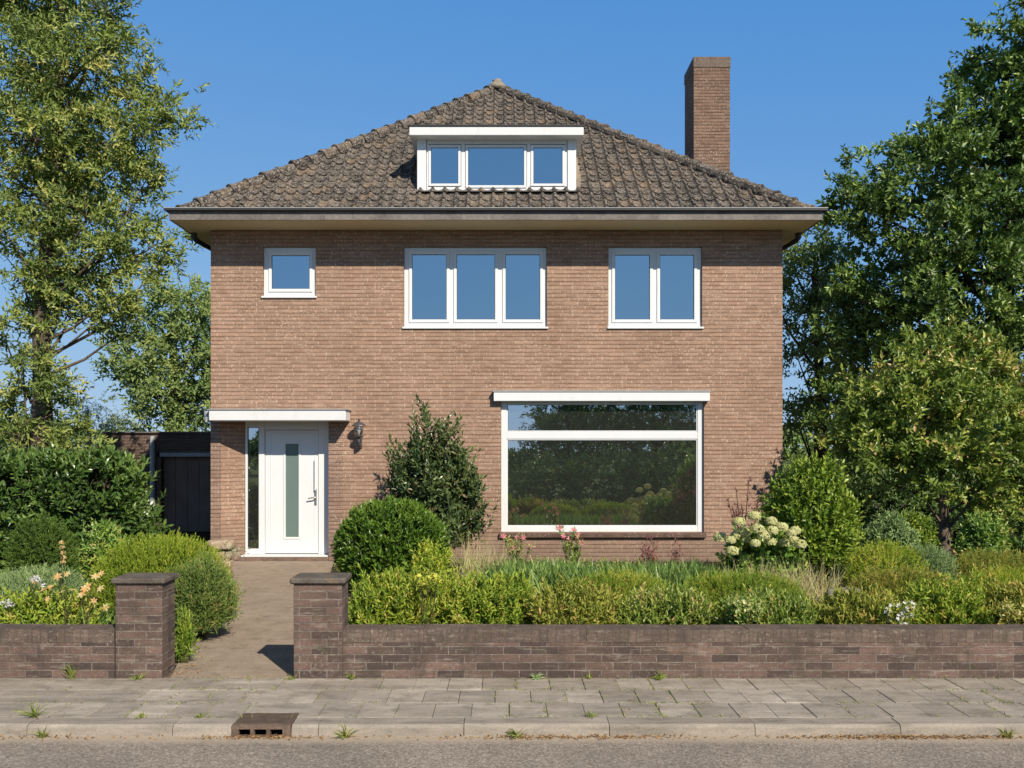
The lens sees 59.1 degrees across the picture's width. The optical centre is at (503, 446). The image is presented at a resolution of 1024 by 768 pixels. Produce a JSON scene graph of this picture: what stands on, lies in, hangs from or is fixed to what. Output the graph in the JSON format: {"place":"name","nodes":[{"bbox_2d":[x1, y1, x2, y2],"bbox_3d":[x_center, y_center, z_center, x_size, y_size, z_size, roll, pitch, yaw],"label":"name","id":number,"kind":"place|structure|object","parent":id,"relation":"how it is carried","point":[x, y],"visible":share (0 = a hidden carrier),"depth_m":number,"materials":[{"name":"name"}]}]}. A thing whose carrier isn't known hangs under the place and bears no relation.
{"place":"outdoors","nodes":[
{"label":"outdoors","id":0,"kind":"place"},
{"bbox_2d":[171,561,333,678],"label":"garden path","id":1,"kind":"structure","parent":0,"point":[256,640],"depth_m":9.23,"materials":[{"name":"beige concrete"}]},
{"bbox_2d":[175,604,202,663],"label":"path plant","id":2,"kind":"object","parent":1,"relation":"on","point":[184,640],"visible":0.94,"depth_m":7.93,"materials":[{"name":"green plant"}]},
{"bbox_2d":[165,546,245,639],"bbox_3d":[-2.973,1.458,8.872,0.930,0.958,0.845,0,0,40],"label":"rosemary shrub","id":3,"kind":"object","parent":1,"relation":"on","point":[205,593],"visible":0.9,"depth_m":8.73,"materials":[{"name":"green plant"}]},
{"bbox_2d":[206,539,250,577],"bbox_3d":[-3.945,1.613,12.853,0.479,0.563,0.806,0,0,-42],"label":"stone planter","id":4,"kind":"object","parent":1,"relation":"on","point":[227,546],"visible":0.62,"depth_m":12.88,"materials":[{"name":"beige stone"}]},
{"bbox_2d":[173,564,331,675],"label":"fallen leaves","id":5,"kind":"object","parent":1,"relation":"on","point":[219,635],"visible":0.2,"depth_m":8.13,"materials":[{"name":"brown plant"}]},
{"bbox_2d":[166,674,655,716],"bbox_3d":[0.000,1.911,6.960,60.000,0.001,1.260,0,0,0],"label":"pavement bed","id":6,"kind":"object","parent":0,"point":[425,691],"visible":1,"depth_m":7.02,"materials":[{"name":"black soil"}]},
{"bbox_2d":[10,448,945,503],"bbox_3d":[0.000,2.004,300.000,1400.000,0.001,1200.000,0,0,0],"label":"ground","id":7,"kind":"structure","parent":0,"point":[788,463],"depth_m":79.72,"materials":[{"name":"green plant"}]},
{"bbox_2d":[0,400,28,448],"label":"tree","id":8,"kind":"object","parent":7,"relation":"on","point":[10,428],"visible":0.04,"depth_m":25.97,"materials":[{"name":"green plant"}]},
{"bbox_2d":[0,624,114,678],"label":"garden wall","id":9,"kind":"structure","parent":7,"relation":"on","point":[27,651],"depth_m":7.40,"materials":[{"name":"brick"}]},
{"bbox_2d":[111,573,178,678],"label":"gate pillar","id":10,"kind":"structure","parent":7,"relation":"on","point":[144,623],"depth_m":7.39,"materials":[{"name":"brick"}]},
{"bbox_2d":[86,268,210,434],"bbox_3d":[-10.041,-1.813,28.055,5.676,7.610,4.194,0,0,-18],"label":"round tree","id":11,"kind":"object","parent":7,"relation":"on","point":[175,405],"visible":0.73,"depth_m":27.45,"materials":[{"name":"green plant"}]},
{"bbox_2d":[102,432,210,531],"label":"garage","id":12,"kind":"structure","parent":7,"relation":"on","point":[181,461],"depth_m":20.10,"materials":[{"name":"brick"}]},
{"bbox_2d":[164,457,210,531],"bbox_3d":[-6.251,1.065,20.115,2.620,1.669,0.030,0,0,0],"label":"garage door","id":13,"kind":"structure","parent":12,"relation":"in","point":[187,480],"depth_m":20.10,"materials":[{"name":"black wood"}]},
{"bbox_2d":[232,713,298,736],"bbox_3d":[-1.653,2.051,6.300,0.398,0.298,0.289,0,0,0],"label":"street gully","id":14,"kind":"object","parent":7,"relation":"on","point":[260,724],"visible":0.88,"depth_m":6.24,"materials":[{"name":"metal"}]},
{"bbox_2d":[290,573,351,678],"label":"gate pillar","id":15,"kind":"structure","parent":7,"relation":"on","point":[320,611],"depth_m":7.39,"materials":[{"name":"brick"}]},
{"bbox_2d":[0,419,951,468],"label":"distant woods","id":16,"kind":"object","parent":7,"relation":"on","point":[799,439],"visible":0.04,"depth_m":60.81,"materials":[{"name":"green plant"}]},
{"bbox_2d":[163,57,827,560],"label":"brick house","id":17,"kind":"structure","parent":7,"relation":"on","point":[573,319],"depth_m":15.00,"materials":[{"name":"brown brick"}]},
{"bbox_2d":[261,248,316,297],"bbox_3d":[-3.559,-2.888,15.050,0.919,0.854,0.170,0,0,0],"label":"window frame","id":18,"kind":"structure","parent":17,"relation":"in","point":[288,272],"depth_m":15.05,"materials":[{"name":"white paint"}]},
{"bbox_2d":[265,430,317,552],"bbox_3d":[-3.570,0.766,15.211,0.888,2.073,0.141,0,0,0],"label":"front door","id":19,"kind":"structure","parent":17,"relation":"in","point":[291,456],"depth_m":15.22,"materials":[{"name":"white paint"}]},
{"bbox_2d":[352,419,365,448],"bbox_3d":[-2.385,-0.207,14.850,0.232,0.499,0.260,0,0,-37],"label":"wall lantern","id":20,"kind":"object","parent":17,"relation":"attached to","point":[359,436],"depth_m":14.82,"materials":[{"name":"grey metal"}]},
{"bbox_2d":[402,248,547,328],"bbox_3d":[-0.468,-2.633,15.050,2.422,1.365,0.170,0,0,0],"label":"window frame","id":21,"kind":"structure","parent":17,"relation":"in","point":[445,288],"depth_m":15.07,"materials":[{"name":"white paint"}]},
{"bbox_2d":[501,401,702,531],"bbox_3d":[1.645,0.312,15.095,3.370,2.236,0.090,0,0,0],"label":"window frame","id":22,"kind":"structure","parent":17,"relation":"in","point":[588,466],"depth_m":15.08,"materials":[{"name":"white paint"}]},
{"bbox_2d":[607,248,703,328],"bbox_3d":[2.524,-2.633,15.050,1.600,1.365,0.170,0,0,0],"label":"window frame","id":23,"kind":"structure","parent":17,"relation":"in","point":[649,288],"depth_m":15.07,"materials":[{"name":"white paint"}]},
{"bbox_2d":[0,717,1023,735],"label":"kerb","id":24,"kind":"structure","parent":7,"relation":"on","point":[465,726],"depth_m":6.18,"materials":[{"name":"concrete"}]},
{"bbox_2d":[343,624,1023,678],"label":"garden wall","id":25,"kind":"structure","parent":7,"relation":"on","point":[628,651],"depth_m":7.40,"materials":[{"name":"brick"}]},
{"bbox_2d":[0,504,1017,667],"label":"garden soil","id":26,"kind":"structure","parent":0,"point":[205,536],"depth_m":14.86,"materials":[{"name":"brown soil"}]},
{"bbox_2d":[0,575,46,619],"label":"aster plant","id":27,"kind":"object","parent":26,"relation":"on","point":[36,578],"visible":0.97,"depth_m":7.99,"materials":[{"name":"white plant"}]},
{"bbox_2d":[0,510,81,580],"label":"conifer bush","id":28,"kind":"object","parent":26,"relation":"on","point":[52,533],"visible":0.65,"depth_m":10.46,"materials":[{"name":"green plant"}]},
{"bbox_2d":[0,562,90,613],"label":"lavender mound","id":29,"kind":"object","parent":26,"relation":"on","point":[19,581],"visible":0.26,"depth_m":9.50,"materials":[{"name":"green plant"}]},
{"bbox_2d":[0,582,113,623],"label":"leafy plant","id":30,"kind":"object","parent":26,"relation":"on","point":[12,617],"visible":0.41,"depth_m":8.03,"materials":[{"name":"green plant"}]},
{"bbox_2d":[5,571,114,623],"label":"lily plant","id":31,"kind":"object","parent":26,"relation":"on","point":[84,589],"visible":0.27,"depth_m":8.06,"materials":[{"name":"orange plant"}]},
{"bbox_2d":[59,540,66,588],"bbox_3d":[-4.493,1.377,9.181,0.078,0.847,0.108,0,0,0],"label":"flower spike","id":32,"kind":"object","parent":26,"relation":"on","point":[62,552],"visible":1,"depth_m":9.18,"materials":[{"name":"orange plant"}]},
{"bbox_2d":[0,432,173,579],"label":"laurel hedge","id":33,"kind":"object","parent":26,"relation":"on","point":[123,499],"visible":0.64,"depth_m":12.36,"materials":[{"name":"green plant"}]},
{"bbox_2d":[53,390,146,481],"bbox_3d":[-11.067,0.226,23.958,2.834,3.464,2.586,0,0,0],"label":"tree","id":34,"kind":"object","parent":26,"relation":"on","point":[112,425],"visible":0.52,"depth_m":24.07,"materials":[{"name":"green plant"}]},
{"bbox_2d":[78,517,130,590],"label":"laurel shrub","id":35,"kind":"object","parent":26,"relation":"on","point":[109,536],"visible":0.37,"depth_m":11.08,"materials":[{"name":"green plant"}]},
{"bbox_2d":[0,0,218,516],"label":"tall tree","id":36,"kind":"object","parent":26,"relation":"on","point":[59,187],"visible":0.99,"depth_m":16.74,"materials":[{"name":"green plant"}]},
{"bbox_2d":[82,527,233,617],"bbox_3d":[-3.643,1.396,9.593,1.531,1.089,1.375,0,0,0],"label":"feathery shrub","id":37,"kind":"object","parent":26,"relation":"on","point":[139,556],"visible":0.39,"depth_m":9.32,"materials":[{"name":"green plant"}]},
{"bbox_2d":[329,494,450,583],"bbox_3d":[-1.503,1.280,11.994,1.661,1.319,1.409,0,0,0],"label":"dome shrub","id":38,"kind":"object","parent":26,"relation":"on","point":[413,522],"visible":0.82,"depth_m":11.62,"materials":[{"name":"green plant"}]},
{"bbox_2d":[348,558,447,623],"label":"front shrub","id":39,"kind":"object","parent":26,"relation":"on","point":[393,598],"visible":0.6,"depth_m":8.10,"materials":[{"name":"green plant"}]},
{"bbox_2d":[412,568,445,623],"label":"yellow flowers","id":40,"kind":"object","parent":26,"relation":"on","point":[421,580],"visible":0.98,"depth_m":7.98,"materials":[{"name":"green plant"}]},
{"bbox_2d":[407,537,459,592],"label":"yellow bush","id":41,"kind":"object","parent":26,"relation":"on","point":[441,564],"visible":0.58,"depth_m":10.56,"materials":[{"name":"green plant"}]},
{"bbox_2d":[380,393,499,549],"bbox_3d":[-0.961,0.563,13.322,1.842,2.748,1.483,0,0,0],"label":"holly bush","id":42,"kind":"object","parent":26,"relation":"on","point":[446,487],"visible":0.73,"depth_m":13.03,"materials":[{"name":"green plant"}]},
{"bbox_2d":[428,562,535,623],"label":"front shrub","id":43,"kind":"object","parent":26,"relation":"on","point":[458,607],"visible":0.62,"depth_m":8.13,"materials":[{"name":"green plant"}]},
{"bbox_2d":[451,527,528,587],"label":"feather grass","id":44,"kind":"object","parent":26,"relation":"on","point":[464,567],"depth_m":11.96,"materials":[{"name":"beige plant"}]},
{"bbox_2d":[20,553,980,653],"bbox_3d":[0.531,1.863,11.216,19.138,0.387,7.193,0,0,0],"label":"ground cover","id":45,"kind":"object","parent":26,"relation":"on","point":[452,561],"depth_m":14.00,"materials":[{"name":"green plant"}]},
{"bbox_2d":[824,587,859,597],"bbox_3d":[3.536,1.594,9.400,0.352,0.218,0.256,0,0,0],"label":"garden stone","id":46,"kind":"object","parent":45,"relation":"on","point":[829,590],"visible":0.08,"depth_m":9.36,"materials":[{"name":"grey stone"}]},
{"bbox_2d":[500,532,534,563],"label":"pink lily","id":47,"kind":"object","parent":26,"relation":"on","point":[507,541],"visible":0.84,"depth_m":12.38,"materials":[{"name":"green plant"}]},
{"bbox_2d":[471,553,601,605],"bbox_3d":[0.407,1.653,11.245,1.690,0.531,2.234,0,0,0],"label":"strap plant","id":48,"kind":"object","parent":26,"relation":"on","point":[538,570],"visible":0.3,"depth_m":11.07,"materials":[{"name":"green plant"}]},
{"bbox_2d":[555,524,584,564],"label":"pink lily","id":49,"kind":"object","parent":26,"relation":"on","point":[568,545],"visible":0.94,"depth_m":12.40,"materials":[{"name":"green plant"}]},
{"bbox_2d":[522,572,626,623],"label":"front shrub","id":50,"kind":"object","parent":26,"relation":"on","point":[576,604],"visible":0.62,"depth_m":8.08,"materials":[{"name":"green plant"}]},
{"bbox_2d":[551,558,676,595],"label":"strap plant","id":51,"kind":"object","parent":26,"relation":"on","point":[586,569],"visible":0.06,"depth_m":11.00,"materials":[{"name":"green plant"}]},
{"bbox_2d":[563,565,675,616],"bbox_3d":[1.219,1.593,9.502,1.398,0.696,0.835,0,0,0],"label":"heath","id":52,"kind":"object","parent":26,"relation":"on","point":[632,579],"visible":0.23,"depth_m":9.42,"materials":[{"name":"green plant"}]},
{"bbox_2d":[634,534,660,565],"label":"purple plant","id":53,"kind":"object","parent":26,"relation":"on","point":[649,554],"visible":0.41,"depth_m":12.48,"materials":[{"name":"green plant"}]},
{"bbox_2d":[607,579,724,624],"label":"front shrub","id":54,"kind":"object","parent":26,"relation":"on","point":[667,607],"visible":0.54,"depth_m":8.05,"materials":[{"name":"green plant"}]},
{"bbox_2d":[666,534,684,565],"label":"purple plant","id":55,"kind":"object","parent":26,"relation":"on","point":[674,555],"visible":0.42,"depth_m":12.49,"materials":[{"name":"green plant"}]},
{"bbox_2d":[621,555,737,599],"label":"strap plant","id":56,"kind":"object","parent":26,"relation":"on","point":[678,573],"visible":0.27,"depth_m":11.02,"materials":[{"name":"green plant"}]},
{"bbox_2d":[674,567,814,620],"bbox_3d":[2.441,1.595,9.396,1.584,0.697,0.858,0,0,0],"label":"heath","id":57,"kind":"object","parent":26,"relation":"on","point":[713,586],"visible":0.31,"depth_m":9.30,"materials":[{"name":"green plant"}]},
{"bbox_2d":[720,593,768,624],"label":"cream flowers","id":58,"kind":"object","parent":26,"relation":"on","point":[741,603],"visible":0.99,"depth_m":7.77,"materials":[{"name":"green plant"}]},
{"bbox_2d":[725,477,765,546],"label":"dry stalks","id":59,"kind":"object","parent":26,"relation":"on","point":[738,513],"visible":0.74,"depth_m":12.95,"materials":[{"name":"brown plant"}]},
{"bbox_2d":[713,511,811,583],"bbox_3d":[3.266,1.359,11.462,1.305,1.155,1.133,0,0,0],"label":"hydrangea","id":60,"kind":"object","parent":26,"relation":"on","point":[754,541],"visible":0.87,"depth_m":11.33,"materials":[{"name":"white plant"}]},
{"bbox_2d":[715,583,828,624],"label":"front shrub","id":61,"kind":"object","parent":26,"relation":"on","point":[783,608],"visible":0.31,"depth_m":8.05,"materials":[{"name":"green plant"}]},
{"bbox_2d":[708,555,858,605],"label":"plume grass","id":62,"kind":"object","parent":26,"relation":"on","point":[810,590],"depth_m":10.28,"materials":[{"name":"beige plant"}]},
{"bbox_2d":[753,450,866,586],"bbox_3d":[4.035,0.987,11.898,1.474,1.896,1.245,0,0,0],"label":"round shrub","id":63,"kind":"object","parent":26,"relation":"on","point":[792,494],"visible":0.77,"depth_m":11.62,"materials":[{"name":"green plant"}]},
{"bbox_2d":[783,214,891,473],"bbox_3d":[8.990,-2.531,26.235,5.554,9.015,4.151,0,0,0],"label":"slender tree","id":64,"kind":"object","parent":26,"relation":"on","point":[811,298],"visible":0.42,"depth_m":25.82,"materials":[{"name":"green plant"}]},
{"bbox_2d":[805,582,919,623],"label":"front shrub","id":65,"kind":"object","parent":26,"relation":"on","point":[855,606],"visible":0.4,"depth_m":8.06,"materials":[{"name":"green plant"}]},
{"bbox_2d":[839,538,932,587],"bbox_3d":[4.739,1.534,11.206,1.133,0.808,0.894,0,0,0],"label":"heather mound","id":66,"kind":"object","parent":26,"relation":"on","point":[864,556],"visible":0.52,"depth_m":11.11,"materials":[{"name":"green plant"}]},
{"bbox_2d":[859,509,924,570],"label":"grey shrub","id":67,"kind":"object","parent":26,"relation":"on","point":[885,528],"visible":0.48,"depth_m":12.89,"materials":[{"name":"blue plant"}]},
{"bbox_2d":[872,590,928,623],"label":"white flowers","id":68,"kind":"object","parent":26,"relation":"on","point":[904,617],"visible":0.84,"depth_m":7.85,"materials":[{"name":"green plant"}]},
{"bbox_2d":[847,563,954,614],"bbox_3d":[4.249,1.587,9.598,1.392,0.705,0.774,0,0,0],"label":"heath","id":69,"kind":"object","parent":26,"relation":"on","point":[897,578],"visible":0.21,"depth_m":9.53,"materials":[{"name":"green plant"}]},
{"bbox_2d":[799,0,1023,502],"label":"broad tree","id":70,"kind":"object","parent":26,"relation":"on","point":[961,198],"visible":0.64,"depth_m":21.50,"materials":[{"name":"green plant"}]},
{"bbox_2d":[882,506,941,568],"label":"shrub","id":71,"kind":"object","parent":26,"relation":"on","point":[927,533],"visible":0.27,"depth_m":13.18,"materials":[{"name":"green plant"}]},
{"bbox_2d":[802,463,1023,545],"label":"dark hedge","id":72,"kind":"object","parent":26,"relation":"on","point":[886,500],"visible":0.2,"depth_m":16.98,"materials":[{"name":"green plant"}]},
{"bbox_2d":[805,304,1023,566],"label":"bushy tree","id":73,"kind":"object","parent":26,"relation":"on","point":[952,394],"visible":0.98,"depth_m":13.54,"materials":[{"name":"green plant"}]},
{"bbox_2d":[899,541,961,582],"bbox_3d":[5.296,1.553,11.298,0.806,0.769,0.652,0,0,0],"label":"blue mound","id":74,"kind":"object","parent":26,"relation":"on","point":[942,562],"visible":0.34,"depth_m":11.18,"materials":[{"name":"green plant"}]},
{"bbox_2d":[885,563,997,623],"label":"front shrub","id":75,"kind":"object","parent":26,"relation":"on","point":[945,602],"visible":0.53,"depth_m":8.13,"materials":[{"name":"green plant"}]},
{"bbox_2d":[950,508,1012,571],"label":"leafy shrub","id":76,"kind":"object","parent":26,"relation":"on","point":[984,532],"visible":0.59,"depth_m":12.79,"materials":[{"name":"green plant"}]},
{"bbox_2d":[944,547,1023,595],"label":"heather mound","id":77,"kind":"object","parent":26,"relation":"on","point":[1007,560],"visible":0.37,"depth_m":11.32,"materials":[{"name":"green plant"}]},
{"bbox_2d":[951,558,1023,600],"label":"heath","id":78,"kind":"object","parent":26,"relation":"on","point":[1000,576],"visible":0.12,"depth_m":9.35,"materials":[{"name":"green plant"}]},
{"bbox_2d":[978,573,1023,623],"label":"front shrub","id":79,"kind":"object","parent":26,"relation":"on","point":[1000,591],"visible":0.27,"depth_m":8.22,"materials":[{"name":"green plant"}]},
{"bbox_2d":[985,596,1023,623],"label":"pale flowers","id":80,"kind":"object","parent":26,"relation":"on","point":[1005,606],"visible":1,"depth_m":7.81,"materials":[{"name":"beige plant"}]},
{"bbox_2d":[1005,534,1023,569],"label":"dark shrub","id":81,"kind":"object","parent":26,"relation":"on","point":[1016,543],"visible":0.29,"depth_m":12.93,"materials":[{"name":"green plant"}]},
{"bbox_2d":[0,674,1023,718],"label":"pavement","id":82,"kind":"structure","parent":0,"point":[766,698],"depth_m":6.83,"materials":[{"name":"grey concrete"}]},
{"bbox_2d":[14,695,55,719],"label":"weed","id":83,"kind":"object","parent":82,"relation":"on","point":[33,714],"visible":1,"depth_m":6.32,"materials":[{"name":"green plant"}]},
{"bbox_2d":[58,663,78,678],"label":"weed","id":84,"kind":"object","parent":82,"relation":"on","point":[71,673],"visible":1,"depth_m":7.38,"materials":[{"name":"green plant"}]},
{"bbox_2d":[129,670,146,679],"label":"weed","id":85,"kind":"object","parent":82,"relation":"on","point":[138,677],"visible":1,"depth_m":7.36,"materials":[{"name":"green plant"}]},
{"bbox_2d":[195,712,208,717],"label":"weed","id":86,"kind":"object","parent":82,"relation":"on","point":[200,715],"visible":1,"depth_m":6.34,"materials":[{"name":"green plant"}]},
{"bbox_2d":[344,672,357,679],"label":"weed","id":87,"kind":"object","parent":82,"relation":"on","point":[351,677],"visible":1,"depth_m":7.37,"materials":[{"name":"green plant"}]},
{"bbox_2d":[530,672,547,679],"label":"weed","id":88,"kind":"object","parent":82,"relation":"on","point":[538,676],"visible":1,"depth_m":7.37,"materials":[{"name":"green plant"}]},
{"bbox_2d":[583,712,597,717],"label":"weed","id":89,"kind":"object","parent":82,"relation":"on","point":[592,716],"visible":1,"depth_m":6.34,"materials":[{"name":"green plant"}]},
{"bbox_2d":[650,669,668,679],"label":"weed","id":90,"kind":"object","parent":82,"relation":"on","point":[661,677],"visible":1,"depth_m":7.36,"materials":[{"name":"green plant"}]},
{"bbox_2d":[0,735,1023,767],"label":"road","id":91,"kind":"structure","parent":0,"point":[430,752],"depth_m":5.84,"materials":[{"name":"grey asphalt"}]},
{"bbox_2d":[26,725,49,738],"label":"weed","id":92,"kind":"object","parent":91,"relation":"on","point":[41,735],"visible":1,"depth_m":6.13,"materials":[{"name":"green plant"}]},
{"bbox_2d":[334,723,359,738],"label":"weed","id":93,"kind":"object","parent":91,"relation":"on","point":[345,734],"visible":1,"depth_m":6.14,"materials":[{"name":"green plant"}]},
{"bbox_2d":[0,663,1023,740],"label":"leaf litter","id":94,"kind":"object","parent":91,"relation":"on","point":[896,736],"visible":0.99,"depth_m":6.13,"materials":[{"name":"plant"}]},
{"bbox_2d":[504,727,527,737],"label":"weed","id":95,"kind":"object","parent":91,"relation":"on","point":[514,734],"visible":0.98,"depth_m":6.13,"materials":[{"name":"green plant"}]},
{"bbox_2d":[998,727,1020,738],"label":"weed","id":96,"kind":"object","parent":91,"relation":"on","point":[1009,734],"visible":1,"depth_m":6.13,"materials":[{"name":"green plant"}]},
{"bbox_2d":[0,0,1023,447],"label":"sky","id":97,"kind":"structure","parent":0,"point":[289,80],"materials":[{"name":"blue"}]}
]}

